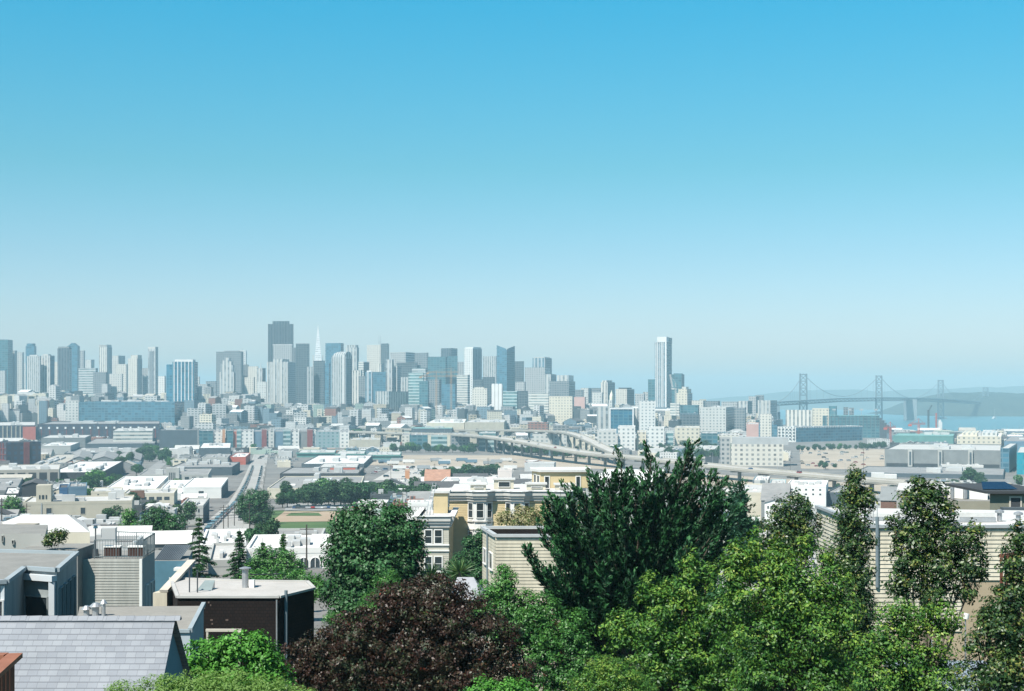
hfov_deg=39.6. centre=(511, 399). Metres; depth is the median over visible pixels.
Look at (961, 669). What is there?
garden house
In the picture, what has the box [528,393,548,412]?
office building
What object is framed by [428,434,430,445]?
flats
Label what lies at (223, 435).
flats
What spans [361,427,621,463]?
freeway ramp
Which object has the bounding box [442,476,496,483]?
warehouse
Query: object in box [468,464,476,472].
street tree
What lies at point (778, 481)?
loft building
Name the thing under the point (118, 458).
street tree
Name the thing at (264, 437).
flats
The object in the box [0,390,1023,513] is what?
distant rooftops
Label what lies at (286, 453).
warehouse
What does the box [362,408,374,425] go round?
city building
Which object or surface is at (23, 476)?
warehouse
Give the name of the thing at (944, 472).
warehouse
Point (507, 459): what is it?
cargo trailer
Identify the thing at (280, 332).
office tower
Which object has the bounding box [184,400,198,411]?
city building
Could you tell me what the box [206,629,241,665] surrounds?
timber deck
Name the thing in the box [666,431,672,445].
flats
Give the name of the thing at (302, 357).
office tower
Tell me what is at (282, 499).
street tree
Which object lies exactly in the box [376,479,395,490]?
street tree
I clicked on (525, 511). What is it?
oleander bush
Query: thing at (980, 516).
skylight
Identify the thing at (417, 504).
building
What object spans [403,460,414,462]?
cargo trailer
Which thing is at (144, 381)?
office tower
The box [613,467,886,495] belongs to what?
yard
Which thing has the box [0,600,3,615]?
window
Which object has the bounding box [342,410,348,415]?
city building
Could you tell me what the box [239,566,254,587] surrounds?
flue
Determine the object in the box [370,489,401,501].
house
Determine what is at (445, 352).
office tower
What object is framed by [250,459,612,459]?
street
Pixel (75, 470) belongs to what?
warehouse
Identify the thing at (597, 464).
yard
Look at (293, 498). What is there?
street tree
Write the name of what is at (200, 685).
pale tree
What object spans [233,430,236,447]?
flats
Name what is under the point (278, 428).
city building
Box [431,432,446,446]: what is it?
flats
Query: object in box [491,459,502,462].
cargo trailer
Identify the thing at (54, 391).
city building
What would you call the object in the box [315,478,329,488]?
street tree
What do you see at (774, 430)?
office building
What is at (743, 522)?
cedar tree
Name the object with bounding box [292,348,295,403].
office tower
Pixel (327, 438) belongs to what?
flats
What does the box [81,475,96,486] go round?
street tree
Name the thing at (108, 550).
planter box
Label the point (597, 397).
office tower
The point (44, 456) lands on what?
warehouse
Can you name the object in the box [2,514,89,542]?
house
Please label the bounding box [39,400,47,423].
city building
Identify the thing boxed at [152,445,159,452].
street tree
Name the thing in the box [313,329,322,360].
pyramid tower
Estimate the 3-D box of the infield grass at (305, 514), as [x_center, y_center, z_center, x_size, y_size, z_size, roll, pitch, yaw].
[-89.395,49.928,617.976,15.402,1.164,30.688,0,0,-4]
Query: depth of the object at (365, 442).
1888.81 m
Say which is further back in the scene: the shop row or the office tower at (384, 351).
the office tower at (384, 351)
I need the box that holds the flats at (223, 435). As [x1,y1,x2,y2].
[222,429,224,442]
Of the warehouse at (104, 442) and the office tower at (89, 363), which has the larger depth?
the office tower at (89, 363)
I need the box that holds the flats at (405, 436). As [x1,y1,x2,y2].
[402,432,408,444]
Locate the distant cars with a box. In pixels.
[258,448,883,508]
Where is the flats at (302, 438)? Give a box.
[299,430,306,447]
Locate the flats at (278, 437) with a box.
[274,430,282,446]
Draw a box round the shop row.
[124,488,177,504]
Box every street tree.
[80,480,95,487]
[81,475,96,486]
[84,470,105,479]
[87,488,94,494]
[89,474,103,486]
[101,505,123,518]
[102,477,108,485]
[105,476,113,485]
[113,456,124,460]
[116,474,123,480]
[126,452,134,460]
[127,492,140,501]
[130,464,143,475]
[135,448,143,453]
[142,451,154,461]
[146,446,154,453]
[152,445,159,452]
[157,453,166,460]
[162,449,171,457]
[166,458,174,465]
[172,501,197,526]
[244,528,261,542]
[254,522,268,532]
[263,518,280,533]
[274,492,290,507]
[279,481,292,492]
[281,492,298,506]
[286,489,299,492]
[293,490,303,503]
[300,486,317,503]
[301,482,320,502]
[310,492,323,504]
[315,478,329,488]
[317,485,326,504]
[321,480,337,503]
[322,479,341,504]
[329,482,354,504]
[340,477,353,484]
[345,485,359,503]
[352,492,361,502]
[353,482,371,499]
[361,482,375,489]
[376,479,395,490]
[386,487,401,492]
[389,443,396,451]
[402,444,408,450]
[402,485,415,492]
[405,442,416,451]
[408,476,419,485]
[413,444,420,451]
[416,483,429,489]
[416,484,439,490]
[422,442,428,450]
[425,444,431,450]
[443,446,449,451]
[447,466,455,475]
[449,444,456,452]
[461,464,472,472]
[463,445,470,452]
[467,442,477,452]
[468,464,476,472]
[475,465,482,472]
[480,465,488,472]
[486,465,492,474]
[488,464,501,473]
[499,443,508,450]
[513,445,520,453]
[533,448,538,454]
[638,442,643,449]
[663,446,672,452]
[694,446,705,456]
[699,439,708,444]
[708,449,715,455]
[858,442,865,448]
[959,469,976,479]
[963,467,976,474]
[971,472,984,479]
[972,475,982,482]
[976,478,987,482]
[1013,474,1022,484]
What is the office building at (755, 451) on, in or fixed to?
on the ground at (272, 474)
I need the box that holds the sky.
[0,0,1023,400]
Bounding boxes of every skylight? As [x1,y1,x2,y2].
[196,580,215,590]
[865,512,908,520]
[932,515,959,523]
[940,511,995,521]
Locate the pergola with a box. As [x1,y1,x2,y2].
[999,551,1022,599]
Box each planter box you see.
[103,545,122,555]
[127,545,144,555]
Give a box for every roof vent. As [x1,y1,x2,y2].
[81,605,91,615]
[89,602,100,615]
[100,600,106,615]
[995,509,1003,520]
[1014,511,1022,522]
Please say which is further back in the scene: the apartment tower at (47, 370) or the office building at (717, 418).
the apartment tower at (47, 370)
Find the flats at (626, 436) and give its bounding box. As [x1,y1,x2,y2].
[618,425,634,450]
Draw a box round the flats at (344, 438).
[340,429,348,447]
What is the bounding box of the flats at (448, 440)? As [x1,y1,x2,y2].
[447,432,449,446]
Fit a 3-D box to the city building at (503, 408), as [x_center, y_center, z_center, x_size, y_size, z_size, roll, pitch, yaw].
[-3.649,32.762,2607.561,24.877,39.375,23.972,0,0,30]
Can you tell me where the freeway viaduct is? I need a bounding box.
[316,430,956,491]
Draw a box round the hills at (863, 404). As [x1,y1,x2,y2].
[706,386,1023,409]
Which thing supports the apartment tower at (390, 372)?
on the ground at (272, 474)
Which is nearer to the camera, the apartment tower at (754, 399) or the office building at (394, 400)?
the office building at (394, 400)
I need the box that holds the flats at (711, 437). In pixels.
[701,432,717,444]
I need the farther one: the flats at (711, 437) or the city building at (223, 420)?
the city building at (223, 420)
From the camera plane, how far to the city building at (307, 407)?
2671.45 m
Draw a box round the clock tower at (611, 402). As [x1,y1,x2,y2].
[609,390,613,407]
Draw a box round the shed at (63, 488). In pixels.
[59,484,67,493]
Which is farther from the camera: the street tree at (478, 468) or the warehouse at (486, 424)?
the warehouse at (486, 424)
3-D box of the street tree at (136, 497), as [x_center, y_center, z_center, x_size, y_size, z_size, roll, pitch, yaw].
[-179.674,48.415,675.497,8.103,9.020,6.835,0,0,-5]
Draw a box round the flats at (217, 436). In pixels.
[213,430,221,442]
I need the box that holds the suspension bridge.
[777,374,989,421]
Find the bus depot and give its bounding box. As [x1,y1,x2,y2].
[885,443,1000,467]
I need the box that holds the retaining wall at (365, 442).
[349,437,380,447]
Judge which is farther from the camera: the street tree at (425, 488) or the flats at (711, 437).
the flats at (711, 437)
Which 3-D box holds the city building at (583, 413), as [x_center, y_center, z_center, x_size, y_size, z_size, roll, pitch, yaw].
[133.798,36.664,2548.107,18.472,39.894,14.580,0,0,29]
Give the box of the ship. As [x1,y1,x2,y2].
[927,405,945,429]
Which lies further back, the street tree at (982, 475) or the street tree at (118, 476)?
the street tree at (982, 475)
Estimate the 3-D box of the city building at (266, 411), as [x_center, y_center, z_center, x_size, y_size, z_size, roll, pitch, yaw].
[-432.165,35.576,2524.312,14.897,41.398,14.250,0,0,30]
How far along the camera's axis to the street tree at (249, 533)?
307.57 m
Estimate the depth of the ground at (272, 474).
1284.79 m
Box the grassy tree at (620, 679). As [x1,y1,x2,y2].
[559,654,657,690]
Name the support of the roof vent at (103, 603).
on the flat roofed house at (191, 624)
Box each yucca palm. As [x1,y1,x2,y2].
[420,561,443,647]
[443,556,474,580]
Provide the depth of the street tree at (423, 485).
733.18 m
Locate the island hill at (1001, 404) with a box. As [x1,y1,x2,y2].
[866,392,1023,415]
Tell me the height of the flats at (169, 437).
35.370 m
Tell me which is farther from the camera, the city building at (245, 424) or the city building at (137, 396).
the city building at (137, 396)
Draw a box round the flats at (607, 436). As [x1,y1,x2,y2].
[597,428,615,444]
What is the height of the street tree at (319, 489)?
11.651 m
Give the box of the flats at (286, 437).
[283,429,290,445]
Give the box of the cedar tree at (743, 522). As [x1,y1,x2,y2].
[719,476,764,580]
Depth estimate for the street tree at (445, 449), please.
1748.75 m
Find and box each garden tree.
[0,495,25,513]
[115,507,138,525]
[133,505,189,530]
[233,487,274,523]
[239,567,333,602]
[244,544,307,576]
[321,565,402,682]
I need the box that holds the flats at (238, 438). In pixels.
[237,429,240,447]
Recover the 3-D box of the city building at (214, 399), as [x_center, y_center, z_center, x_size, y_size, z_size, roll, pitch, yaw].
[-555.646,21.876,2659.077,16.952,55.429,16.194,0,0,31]
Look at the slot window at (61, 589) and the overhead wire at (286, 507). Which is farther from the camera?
the overhead wire at (286, 507)
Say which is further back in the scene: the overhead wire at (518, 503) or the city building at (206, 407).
the city building at (206, 407)
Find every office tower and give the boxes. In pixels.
[0,340,12,394]
[0,370,6,392]
[13,350,16,393]
[17,352,23,391]
[24,363,25,389]
[26,343,35,389]
[55,362,56,384]
[57,347,71,390]
[67,343,79,390]
[78,368,97,394]
[80,350,84,367]
[85,360,93,367]
[93,372,107,393]
[99,345,111,383]
[109,374,122,398]
[112,356,124,373]
[115,364,127,396]
[142,368,147,394]
[148,347,157,394]
[158,376,165,398]
[166,359,197,400]
[198,384,210,395]
[206,381,216,395]
[238,348,246,364]
[243,365,248,393]
[245,377,254,393]
[248,366,257,392]
[257,365,265,381]
[257,382,266,401]
[267,359,294,403]
[268,321,293,361]
[273,344,292,361]
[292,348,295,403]
[296,344,308,404]
[307,367,313,404]
[313,361,324,403]
[325,343,343,404]
[325,363,330,404]
[332,352,351,405]
[346,345,358,369]
[352,370,361,404]
[358,362,368,375]
[358,376,364,403]
[367,336,380,371]
[373,372,386,402]
[378,364,383,371]
[381,343,388,371]
[390,352,414,365]
[397,362,417,376]
[400,377,407,390]
[408,372,423,404]
[412,368,426,380]
[415,353,427,380]
[419,381,428,406]
[428,357,446,383]
[428,379,440,406]
[441,348,456,356]
[441,384,456,408]
[447,356,457,383]
[457,375,469,404]
[458,362,463,374]
[464,347,481,404]
[473,379,483,387]
[483,356,496,383]
[497,345,514,390]
[515,361,523,381]
[515,382,525,390]
[525,367,549,393]
[532,357,551,373]
[544,374,555,395]
[550,375,574,404]
[575,390,583,396]
[581,388,591,402]
[592,388,600,392]
[592,393,602,402]
[616,388,633,405]
[635,394,644,405]
[648,379,654,400]
[676,387,691,404]
[692,400,704,413]
[705,401,719,406]
[721,402,737,407]
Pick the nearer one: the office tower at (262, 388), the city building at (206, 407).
the city building at (206, 407)
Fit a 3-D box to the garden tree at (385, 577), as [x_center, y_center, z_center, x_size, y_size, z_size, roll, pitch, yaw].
[-6.326,11.409,60.018,3.655,8.871,1.824,0,0,0]
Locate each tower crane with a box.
[419,372,455,414]
[426,368,457,407]
[669,374,676,413]
[883,422,895,441]
[908,418,925,433]
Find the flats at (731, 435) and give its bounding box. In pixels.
[719,433,738,445]
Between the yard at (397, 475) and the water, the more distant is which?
the water
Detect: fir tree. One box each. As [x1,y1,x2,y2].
[187,517,220,577]
[222,529,252,578]
[257,542,266,567]
[277,533,287,555]
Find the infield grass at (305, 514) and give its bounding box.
[286,513,321,515]
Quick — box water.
[615,401,1023,430]
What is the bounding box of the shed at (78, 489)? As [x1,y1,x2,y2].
[68,482,86,495]
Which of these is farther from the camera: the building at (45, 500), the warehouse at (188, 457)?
the warehouse at (188, 457)
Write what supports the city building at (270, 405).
on the ground at (272, 474)
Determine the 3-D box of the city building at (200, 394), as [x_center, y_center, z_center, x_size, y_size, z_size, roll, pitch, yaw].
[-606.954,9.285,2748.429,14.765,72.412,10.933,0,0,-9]
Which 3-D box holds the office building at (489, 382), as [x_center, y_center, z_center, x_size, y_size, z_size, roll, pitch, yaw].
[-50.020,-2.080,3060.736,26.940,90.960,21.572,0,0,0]
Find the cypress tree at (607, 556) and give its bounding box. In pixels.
[520,437,744,671]
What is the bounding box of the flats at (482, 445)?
[479,431,495,450]
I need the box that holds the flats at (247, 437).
[241,429,253,447]
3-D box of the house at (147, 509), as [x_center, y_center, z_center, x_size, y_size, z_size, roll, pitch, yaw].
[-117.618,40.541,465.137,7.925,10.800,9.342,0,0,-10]
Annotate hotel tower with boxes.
[216,351,243,396]
[220,358,235,393]
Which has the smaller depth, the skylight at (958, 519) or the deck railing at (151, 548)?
the skylight at (958, 519)
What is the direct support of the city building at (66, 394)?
on the ground at (272, 474)
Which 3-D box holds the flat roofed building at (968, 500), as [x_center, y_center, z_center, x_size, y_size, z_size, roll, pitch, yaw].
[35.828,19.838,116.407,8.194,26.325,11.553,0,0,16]
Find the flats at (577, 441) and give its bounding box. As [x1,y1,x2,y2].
[569,434,594,449]
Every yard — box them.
[368,455,620,468]
[374,466,513,479]
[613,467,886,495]
[800,447,884,468]
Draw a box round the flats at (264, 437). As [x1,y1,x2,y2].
[262,429,266,446]
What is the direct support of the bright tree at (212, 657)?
on the hillside
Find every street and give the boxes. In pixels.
[149,455,173,468]
[193,455,265,554]
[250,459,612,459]
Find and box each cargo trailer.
[387,461,398,464]
[391,458,402,461]
[393,465,405,469]
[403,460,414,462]
[417,465,429,469]
[430,458,441,461]
[438,461,449,464]
[456,458,467,461]
[465,460,476,462]
[483,461,494,464]
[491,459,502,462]
[500,458,511,461]
[504,465,516,469]
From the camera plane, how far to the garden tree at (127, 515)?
249.54 m
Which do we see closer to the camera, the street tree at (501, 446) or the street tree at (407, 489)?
the street tree at (407, 489)
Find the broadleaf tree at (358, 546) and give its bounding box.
[316,498,430,687]
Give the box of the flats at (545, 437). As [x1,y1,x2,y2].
[532,432,566,446]
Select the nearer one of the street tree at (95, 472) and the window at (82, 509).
the window at (82, 509)
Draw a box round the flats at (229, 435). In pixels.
[226,429,232,447]
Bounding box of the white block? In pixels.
[65,400,78,420]
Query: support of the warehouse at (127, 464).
on the ground at (272, 474)
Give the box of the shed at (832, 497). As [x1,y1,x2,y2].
[827,486,864,506]
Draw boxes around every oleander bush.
[494,507,536,525]
[512,504,545,525]
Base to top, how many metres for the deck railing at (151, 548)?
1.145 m
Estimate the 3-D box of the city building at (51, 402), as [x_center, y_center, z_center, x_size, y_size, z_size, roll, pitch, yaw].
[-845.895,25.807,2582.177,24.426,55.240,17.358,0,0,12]
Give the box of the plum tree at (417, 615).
[277,570,538,690]
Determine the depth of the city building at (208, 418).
2423.81 m
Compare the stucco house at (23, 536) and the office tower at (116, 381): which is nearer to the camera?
the stucco house at (23, 536)
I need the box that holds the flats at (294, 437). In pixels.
[291,429,298,445]
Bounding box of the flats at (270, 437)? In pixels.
[267,429,273,446]
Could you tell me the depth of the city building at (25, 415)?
2596.64 m
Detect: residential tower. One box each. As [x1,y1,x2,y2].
[655,337,671,406]
[672,373,683,402]
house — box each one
[0,508,15,514]
[0,514,18,519]
[0,514,22,520]
[0,524,93,615]
[0,549,78,615]
[0,615,192,690]
[0,653,22,690]
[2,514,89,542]
[6,509,21,515]
[21,478,46,496]
[47,479,75,484]
[53,484,68,494]
[78,602,205,689]
[83,550,154,606]
[84,518,111,524]
[87,524,119,526]
[88,525,153,535]
[90,527,142,549]
[96,514,119,518]
[96,519,114,523]
[110,519,120,523]
[117,530,194,572]
[134,500,144,516]
[139,506,164,520]
[145,503,177,510]
[153,503,176,514]
[155,545,191,591]
[169,577,315,690]
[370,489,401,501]
[392,496,423,507]
[409,491,432,499]
[413,489,458,594]
[414,481,458,488]
[424,469,450,480]
[449,467,590,585]
[480,526,585,690]
[519,474,531,479]
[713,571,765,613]
[760,483,791,519]
[764,496,785,524]
[796,509,816,550]
[798,551,816,575]
[880,486,897,508]
[883,656,1023,690]
[945,482,1023,509]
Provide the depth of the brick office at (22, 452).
1390.01 m
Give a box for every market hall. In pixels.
[296,449,335,456]
[335,450,365,454]
[366,451,401,458]
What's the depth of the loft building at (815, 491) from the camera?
762.34 m
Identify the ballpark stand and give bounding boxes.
[823,409,893,437]
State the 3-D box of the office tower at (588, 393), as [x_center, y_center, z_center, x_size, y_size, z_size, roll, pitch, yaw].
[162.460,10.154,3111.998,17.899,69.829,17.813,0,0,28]
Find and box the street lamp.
[963,613,969,656]
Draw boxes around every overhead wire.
[148,511,263,515]
[162,514,262,518]
[219,494,397,509]
[219,497,399,512]
[250,567,311,574]
[263,500,400,514]
[449,503,534,503]
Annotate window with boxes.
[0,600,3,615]
[24,595,47,615]
[46,508,51,513]
[59,585,63,615]
[63,582,67,615]
[68,578,71,615]
[72,575,75,615]
[80,507,85,514]
[146,584,148,605]
[149,581,152,605]
[298,557,309,567]
[310,557,320,566]
[424,529,432,543]
[424,556,432,568]
[434,529,442,543]
[434,556,442,570]
[482,547,485,564]
[488,551,492,570]
[1009,496,1021,506]
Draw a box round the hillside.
[314,639,644,690]
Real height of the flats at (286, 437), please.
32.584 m
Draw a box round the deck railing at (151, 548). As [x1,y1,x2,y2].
[94,531,154,558]
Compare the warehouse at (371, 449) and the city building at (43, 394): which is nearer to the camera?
the warehouse at (371, 449)
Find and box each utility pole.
[246,502,252,527]
[300,524,313,569]
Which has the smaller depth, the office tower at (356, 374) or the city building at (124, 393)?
the city building at (124, 393)
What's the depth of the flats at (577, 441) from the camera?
1853.39 m
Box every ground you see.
[20,425,1023,638]
[262,510,342,531]
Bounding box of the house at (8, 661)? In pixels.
[0,653,22,690]
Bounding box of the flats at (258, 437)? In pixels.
[254,430,261,446]
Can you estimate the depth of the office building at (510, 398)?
2686.64 m
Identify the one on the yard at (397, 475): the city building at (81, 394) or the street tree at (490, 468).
the street tree at (490, 468)
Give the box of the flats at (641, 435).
[637,430,645,450]
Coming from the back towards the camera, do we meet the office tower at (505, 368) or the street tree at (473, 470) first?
the office tower at (505, 368)
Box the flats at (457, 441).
[451,432,469,447]
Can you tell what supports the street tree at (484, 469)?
on the ground at (272, 474)
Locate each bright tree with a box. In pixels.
[184,628,296,690]
[459,673,555,690]
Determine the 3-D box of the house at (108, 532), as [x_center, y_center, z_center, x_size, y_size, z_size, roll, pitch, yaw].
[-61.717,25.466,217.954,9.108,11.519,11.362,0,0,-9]
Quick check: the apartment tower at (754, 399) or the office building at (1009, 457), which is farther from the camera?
the apartment tower at (754, 399)
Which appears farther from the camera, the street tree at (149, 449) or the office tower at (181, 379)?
the office tower at (181, 379)
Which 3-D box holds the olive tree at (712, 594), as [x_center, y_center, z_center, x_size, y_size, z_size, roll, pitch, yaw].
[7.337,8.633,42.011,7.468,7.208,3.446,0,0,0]
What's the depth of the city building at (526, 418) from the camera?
2410.35 m
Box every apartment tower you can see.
[27,355,40,392]
[41,354,54,392]
[128,355,141,396]
[365,371,372,402]
[386,359,393,390]
[394,366,400,390]
[492,384,502,409]
[601,380,614,404]
[643,392,647,400]
[738,401,751,413]
[749,396,758,417]
[758,400,776,419]
[829,406,836,414]
[843,407,847,414]
[849,408,853,414]
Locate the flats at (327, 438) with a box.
[316,429,338,447]
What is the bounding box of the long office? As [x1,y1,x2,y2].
[79,400,183,427]
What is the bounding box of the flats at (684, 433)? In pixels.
[675,426,699,445]
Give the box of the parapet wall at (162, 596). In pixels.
[153,560,195,605]
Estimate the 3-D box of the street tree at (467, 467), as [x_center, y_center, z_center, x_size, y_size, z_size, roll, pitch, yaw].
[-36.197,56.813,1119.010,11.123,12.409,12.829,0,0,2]
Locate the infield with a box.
[275,511,344,521]
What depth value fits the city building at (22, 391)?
2968.38 m
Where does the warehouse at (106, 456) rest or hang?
on the ground at (272, 474)
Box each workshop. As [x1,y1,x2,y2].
[202,454,230,461]
[230,453,249,464]
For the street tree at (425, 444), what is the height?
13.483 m
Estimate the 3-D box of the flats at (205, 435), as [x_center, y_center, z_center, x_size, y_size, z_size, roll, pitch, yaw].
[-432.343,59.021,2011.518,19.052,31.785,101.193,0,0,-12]
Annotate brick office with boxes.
[0,421,35,439]
[0,441,40,464]
[38,421,159,439]
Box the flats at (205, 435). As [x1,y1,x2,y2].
[199,429,212,445]
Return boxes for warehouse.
[0,460,10,464]
[0,463,59,480]
[0,474,33,479]
[0,478,22,494]
[33,454,74,463]
[41,433,90,446]
[41,442,79,454]
[41,448,54,456]
[41,454,48,459]
[53,462,72,467]
[60,461,123,478]
[64,447,142,455]
[72,451,92,460]
[85,438,156,447]
[92,451,118,460]
[108,476,167,491]
[113,427,153,441]
[119,451,141,460]
[123,460,135,471]
[129,460,141,465]
[160,448,195,453]
[161,480,189,498]
[170,459,197,465]
[173,458,187,465]
[173,459,239,475]
[175,445,199,452]
[177,447,190,457]
[179,456,200,461]
[182,478,227,497]
[190,454,201,460]
[199,443,230,456]
[232,450,244,454]
[235,447,248,452]
[251,448,265,453]
[258,447,277,449]
[262,449,277,453]
[267,473,363,498]
[275,456,288,464]
[276,528,325,533]
[277,459,290,466]
[278,446,299,454]
[279,450,292,457]
[280,467,363,478]
[281,448,297,455]
[301,454,372,467]
[303,446,319,449]
[319,463,359,469]
[346,446,358,450]
[365,446,379,453]
[376,446,388,451]
[383,441,399,450]
[411,426,452,432]
[427,419,466,431]
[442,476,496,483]
[465,419,505,442]
[524,461,555,470]
[586,469,665,496]
[620,448,631,454]
[638,450,656,456]
[649,447,673,451]
[659,451,678,458]
[705,456,718,462]
[783,451,788,460]
[856,466,1004,478]
[871,472,896,478]
[890,441,899,446]
[893,432,954,443]
[941,462,962,466]
[963,464,983,467]
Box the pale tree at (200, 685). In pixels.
[103,666,317,690]
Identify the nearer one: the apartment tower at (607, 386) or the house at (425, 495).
the house at (425, 495)
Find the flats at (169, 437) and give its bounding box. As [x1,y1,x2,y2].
[159,428,196,447]
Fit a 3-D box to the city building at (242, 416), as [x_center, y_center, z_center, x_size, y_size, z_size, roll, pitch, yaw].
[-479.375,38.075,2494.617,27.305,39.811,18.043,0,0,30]
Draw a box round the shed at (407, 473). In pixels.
[405,469,409,478]
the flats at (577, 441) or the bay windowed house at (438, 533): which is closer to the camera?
the bay windowed house at (438, 533)
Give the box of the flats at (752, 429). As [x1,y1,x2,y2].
[746,422,758,436]
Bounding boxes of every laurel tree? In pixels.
[439,528,481,588]
[466,563,602,690]
[672,575,733,652]
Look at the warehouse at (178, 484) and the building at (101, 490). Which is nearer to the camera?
the building at (101, 490)
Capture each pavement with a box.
[193,454,255,536]
[242,455,267,528]
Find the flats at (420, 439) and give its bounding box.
[410,432,427,448]
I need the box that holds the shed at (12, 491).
[4,487,20,496]
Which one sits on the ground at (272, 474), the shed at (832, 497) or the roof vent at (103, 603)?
the shed at (832, 497)
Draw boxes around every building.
[0,395,11,409]
[10,409,19,420]
[14,394,26,408]
[16,405,30,420]
[17,390,34,394]
[23,484,133,517]
[28,399,37,412]
[33,393,48,396]
[38,398,53,423]
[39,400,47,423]
[48,407,56,417]
[49,384,60,398]
[57,404,64,420]
[62,393,72,396]
[66,395,83,401]
[71,395,79,400]
[74,391,90,399]
[91,487,122,494]
[93,397,103,400]
[95,392,113,399]
[98,395,111,399]
[102,384,110,392]
[116,391,126,399]
[117,396,127,400]
[132,395,143,398]
[138,466,211,480]
[143,394,158,399]
[144,395,159,400]
[180,498,208,523]
[181,415,193,428]
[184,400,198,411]
[187,408,202,425]
[197,422,215,430]
[198,386,201,402]
[198,403,210,413]
[200,414,215,422]
[200,529,246,555]
[203,394,210,398]
[205,387,212,395]
[208,542,246,574]
[209,396,220,404]
[212,403,225,419]
[216,423,231,426]
[217,418,233,425]
[223,393,237,397]
[225,425,247,429]
[229,395,239,399]
[230,410,247,422]
[232,405,239,409]
[235,398,241,406]
[239,422,260,428]
[241,403,255,409]
[244,405,257,421]
[246,534,331,568]
[251,396,260,401]
[256,404,273,407]
[257,405,266,420]
[261,427,283,429]
[263,408,273,422]
[271,418,287,427]
[274,411,281,416]
[276,407,289,414]
[286,410,299,414]
[286,422,297,428]
[294,416,310,423]
[296,427,319,429]
[297,405,311,411]
[313,404,323,416]
[317,409,331,422]
[319,426,338,429]
[325,407,340,415]
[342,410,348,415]
[343,422,358,428]
[349,409,361,425]
[358,499,388,510]
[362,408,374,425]
[365,423,381,436]
[373,404,388,417]
[375,391,407,410]
[377,408,390,420]
[387,424,409,430]
[401,420,422,426]
[405,404,419,411]
[408,500,432,512]
[418,407,430,420]
[447,409,456,416]
[472,387,487,409]
[477,406,493,418]
[482,377,494,403]
[487,410,501,418]
[501,406,514,412]
[503,391,517,409]
[504,410,516,423]
[518,391,527,408]
[519,421,538,428]
[520,413,532,421]
[522,417,531,420]
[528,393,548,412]
[528,421,548,432]
[549,396,572,421]
[553,424,568,430]
[569,426,584,430]
[574,397,585,408]
[580,409,592,419]
[586,402,599,408]
[586,414,596,422]
[590,404,607,406]
[590,407,596,413]
[597,406,608,429]
[609,407,633,433]
[634,408,637,432]
[638,401,654,432]
[655,409,665,415]
[665,408,669,415]
[670,403,679,415]
[680,404,698,413]
[680,414,699,425]
[693,445,718,457]
[700,406,734,434]
[720,437,730,464]
[728,483,761,519]
[731,437,787,465]
[734,408,745,430]
[746,416,753,422]
[753,476,769,483]
[759,425,777,436]
[760,414,771,436]
[770,479,785,482]
[778,425,861,441]
[786,410,811,425]
[788,480,827,507]
[812,408,828,425]
[815,505,1023,690]
[897,482,989,509]
[957,431,1001,447]
[1001,443,1016,472]
[1004,436,1023,450]
[1017,446,1023,474]
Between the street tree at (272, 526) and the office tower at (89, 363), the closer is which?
the street tree at (272, 526)
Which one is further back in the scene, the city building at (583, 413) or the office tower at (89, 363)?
the office tower at (89, 363)
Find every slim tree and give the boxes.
[824,462,880,688]
[880,475,991,677]
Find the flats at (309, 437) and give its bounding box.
[307,429,312,446]
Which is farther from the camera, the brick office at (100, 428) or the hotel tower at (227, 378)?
the hotel tower at (227, 378)
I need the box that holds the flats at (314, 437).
[313,429,315,446]
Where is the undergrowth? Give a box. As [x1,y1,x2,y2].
[340,648,876,690]
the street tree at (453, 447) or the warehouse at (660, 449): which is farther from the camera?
the street tree at (453, 447)
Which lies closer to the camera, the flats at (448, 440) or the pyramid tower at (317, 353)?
the flats at (448, 440)
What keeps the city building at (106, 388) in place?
on the ground at (272, 474)
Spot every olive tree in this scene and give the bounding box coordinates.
[640,570,886,690]
[752,487,826,578]
[949,517,1023,690]
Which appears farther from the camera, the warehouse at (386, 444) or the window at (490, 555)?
the warehouse at (386, 444)
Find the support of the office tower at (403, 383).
on the ground at (272, 474)
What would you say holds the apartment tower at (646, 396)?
on the ground at (272, 474)
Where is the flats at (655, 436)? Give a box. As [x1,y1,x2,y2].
[647,426,663,447]
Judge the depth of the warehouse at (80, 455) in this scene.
1509.72 m
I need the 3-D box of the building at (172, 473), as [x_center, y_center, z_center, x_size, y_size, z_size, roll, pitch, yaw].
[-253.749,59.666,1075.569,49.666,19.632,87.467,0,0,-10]
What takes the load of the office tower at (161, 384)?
on the ground at (272, 474)
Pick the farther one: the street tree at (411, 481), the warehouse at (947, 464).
the warehouse at (947, 464)
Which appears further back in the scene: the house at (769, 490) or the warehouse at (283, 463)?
the warehouse at (283, 463)
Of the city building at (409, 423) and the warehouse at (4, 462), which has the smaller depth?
the warehouse at (4, 462)
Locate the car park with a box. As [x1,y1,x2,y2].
[285,503,357,510]
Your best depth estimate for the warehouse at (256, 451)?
1716.16 m
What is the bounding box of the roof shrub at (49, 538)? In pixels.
[41,527,69,548]
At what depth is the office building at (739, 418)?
2503.95 m
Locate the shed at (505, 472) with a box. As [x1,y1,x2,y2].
[498,468,512,477]
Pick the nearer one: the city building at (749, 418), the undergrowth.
the undergrowth
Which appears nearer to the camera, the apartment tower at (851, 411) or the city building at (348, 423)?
the city building at (348, 423)
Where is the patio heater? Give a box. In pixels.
[92,524,99,557]
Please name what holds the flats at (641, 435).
on the ground at (272, 474)
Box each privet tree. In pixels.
[594,544,770,690]
[713,525,868,690]
[841,596,970,690]

